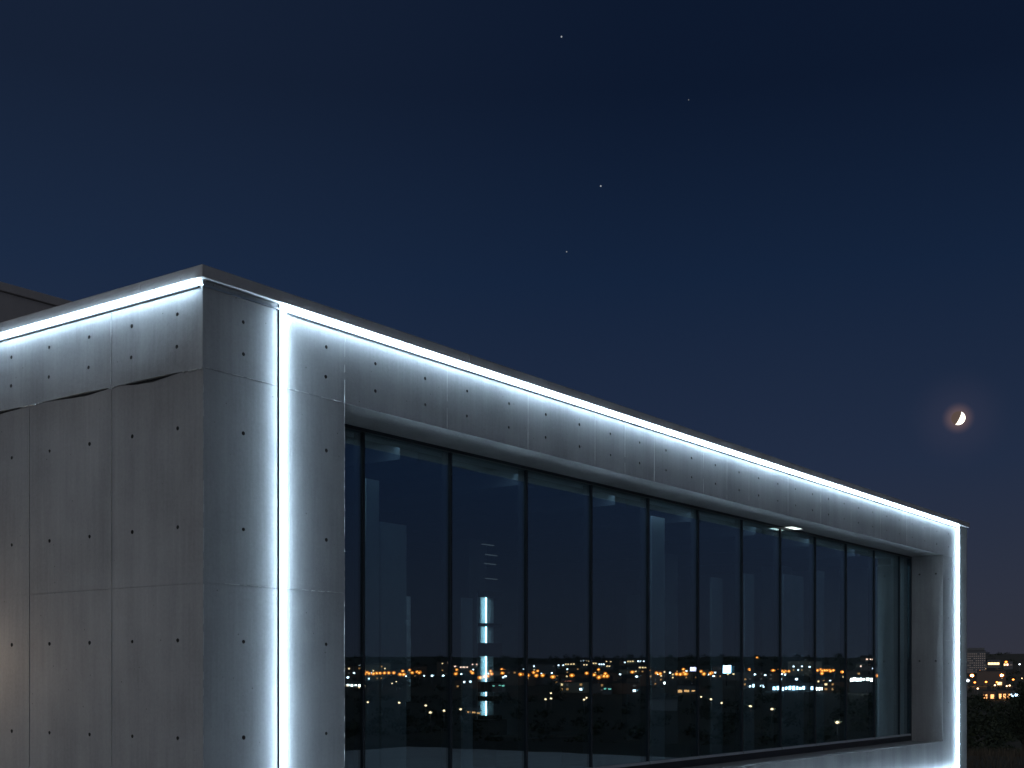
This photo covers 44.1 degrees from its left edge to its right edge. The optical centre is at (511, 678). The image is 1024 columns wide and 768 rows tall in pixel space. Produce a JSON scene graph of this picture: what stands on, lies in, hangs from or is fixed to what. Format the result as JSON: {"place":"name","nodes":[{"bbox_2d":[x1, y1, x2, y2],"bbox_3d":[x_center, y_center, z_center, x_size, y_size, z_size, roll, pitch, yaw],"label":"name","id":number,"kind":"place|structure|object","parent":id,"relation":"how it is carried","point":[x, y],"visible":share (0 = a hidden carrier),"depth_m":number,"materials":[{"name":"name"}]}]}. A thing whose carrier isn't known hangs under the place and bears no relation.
{"place":"outdoors","nodes":[
{"label":"outdoors","id":0,"kind":"place"},
{"bbox_2d":[406,596,410,767],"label":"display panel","id":1,"kind":"object","parent":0,"point":[408,648],"visible":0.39,"depth_m":14.18,"materials":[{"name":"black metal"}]},
{"bbox_2d":[473,591,506,766],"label":"light column","id":2,"kind":"structure","parent":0,"point":[487,722],"depth_m":15.36,"materials":[{"name":"white metal"}]},
{"bbox_2d":[0,0,1023,653],"label":"sky","id":3,"kind":"structure","parent":0,"point":[812,258],"materials":[{"name":"blue"}]},
{"bbox_2d":[951,411,964,424],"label":"moon","id":4,"kind":"object","parent":3,"relation":"in","point":[957,417],"visible":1,"depth_m":7563.83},
{"bbox_2d":[488,731,582,767],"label":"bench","id":5,"kind":"object","parent":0,"point":[507,750],"visible":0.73,"depth_m":14.69,"materials":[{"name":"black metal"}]},
{"bbox_2d":[967,654,1023,767],"bbox_3d":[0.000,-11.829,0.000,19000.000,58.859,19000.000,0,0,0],"label":"ground","id":6,"kind":"structure","parent":0,"point":[1019,658],"depth_m":779.12,"materials":[{"name":"black plant"}]},
{"bbox_2d":[0,264,969,767],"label":"concrete building","id":7,"kind":"structure","parent":6,"relation":"on","point":[192,458],"depth_m":10.71,"materials":[{"name":"concrete"}]},
{"bbox_2d":[0,282,71,322],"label":"roof block","id":8,"kind":"structure","parent":7,"relation":"attached to","point":[16,301],"depth_m":14.14,"materials":[{"name":"grey concrete"}]},
{"bbox_2d":[365,478,378,767],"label":"folding screen","id":9,"kind":"object","parent":7,"relation":"on","point":[371,623],"visible":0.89,"depth_m":11.43,"materials":[{"name":"black metal"}]},
{"bbox_2d":[379,522,405,767],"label":"folding screen","id":10,"kind":"object","parent":7,"relation":"on","point":[392,645],"visible":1,"depth_m":11.66,"materials":[{"name":"black metal"}]},
{"bbox_2d":[461,598,472,767],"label":"folding screen","id":11,"kind":"object","parent":7,"relation":"on","point":[466,682],"visible":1,"depth_m":12.56,"materials":[{"name":"black metal"}]},
{"bbox_2d":[345,424,911,767],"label":"window","id":12,"kind":"structure","parent":7,"relation":"in","point":[360,433],"depth_m":14.64,"materials":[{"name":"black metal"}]},
{"bbox_2d":[650,516,664,760],"bbox_3d":[1.805,-0.467,15.687,0.240,3.066,0.340,0,0,36],"label":"folding screen","id":13,"kind":"object","parent":7,"relation":"on","point":[657,638],"visible":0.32,"depth_m":15.66,"materials":[{"name":"glass"}]},
{"bbox_2d":[710,577,722,754],"bbox_3d":[2.745,-0.142,16.982,0.240,2.416,0.340,0,0,36],"label":"folding screen","id":14,"kind":"object","parent":7,"relation":"on","point":[716,665],"visible":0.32,"depth_m":16.96,"materials":[{"name":"black metal"}]},
{"bbox_2d":[743,573,753,750],"bbox_3d":[3.332,-0.202,17.791,0.240,2.536,0.320,0,0,36],"label":"folding screen","id":15,"kind":"object","parent":7,"relation":"on","point":[748,662],"visible":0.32,"depth_m":17.75,"materials":[{"name":"black metal"}]},
{"bbox_2d":[782,574,803,746],"bbox_3d":[4.228,-0.242,19.026,0.240,2.616,0.770,0,0,36],"label":"folding screen","id":16,"kind":"object","parent":7,"relation":"on","point":[792,660],"visible":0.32,"depth_m":18.98,"materials":[{"name":"black metal"}]},
{"bbox_2d":[816,570,823,743],"bbox_3d":[4.841,-0.312,19.872,0.240,2.756,0.300,0,0,36],"label":"folding screen","id":17,"kind":"object","parent":7,"relation":"on","point":[819,656],"visible":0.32,"depth_m":19.82,"materials":[{"name":"black metal"}]},
{"bbox_2d":[967,648,985,672],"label":"apartment tower","id":18,"kind":"structure","parent":6,"relation":"on","point":[976,659],"depth_m":1205.51,"materials":[{"name":"grey concrete"}]},
{"bbox_2d":[983,686,995,699],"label":"shop","id":19,"kind":"structure","parent":6,"relation":"on","point":[990,693],"depth_m":598.74,"materials":[{"name":"brick"}]},
{"bbox_2d":[977,668,1005,684],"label":"hall","id":20,"kind":"structure","parent":6,"relation":"on","point":[990,676],"depth_m":870.75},
{"bbox_2d":[987,658,1000,667],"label":"hillside building","id":21,"kind":"structure","parent":6,"relation":"on","point":[993,663],"depth_m":1381.19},
{"bbox_2d":[967,652,1023,752],"bbox_3d":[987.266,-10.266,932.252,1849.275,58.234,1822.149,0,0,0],"label":"woods","id":22,"kind":"object","parent":6,"relation":"on","point":[993,731],"visible":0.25,"depth_m":396.78,"materials":[{"name":"green plant"}]},
{"bbox_2d":[998,685,1010,699],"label":"shop","id":23,"kind":"structure","parent":6,"relation":"on","point":[1002,690],"depth_m":596.69,"materials":[{"name":"brick"}]},
{"bbox_2d":[992,677,1023,731],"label":"leafy tree","id":24,"kind":"object","parent":6,"relation":"on","point":[1019,684],"visible":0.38,"depth_m":153.50,"materials":[{"name":"green plant"}]},
{"bbox_2d":[1003,659,1012,668],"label":"hillside house","id":25,"kind":"structure","parent":6,"relation":"on","point":[1008,665],"depth_m":1322.06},
{"bbox_2d":[996,686,1023,734],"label":"leafy tree","id":26,"kind":"object","parent":6,"relation":"on","point":[1019,712],"visible":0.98,"depth_m":138.33,"materials":[{"name":"green plant"}]},
{"bbox_2d":[1011,685,1017,697],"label":"shop","id":27,"kind":"structure","parent":6,"relation":"on","point":[1012,690],"depth_m":599.67},
{"bbox_2d":[967,746,1023,767],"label":"dry grass","id":28,"kind":"structure","parent":0,"point":[986,753],"depth_m":40.92,"materials":[{"name":"brown plant"}]}
]}

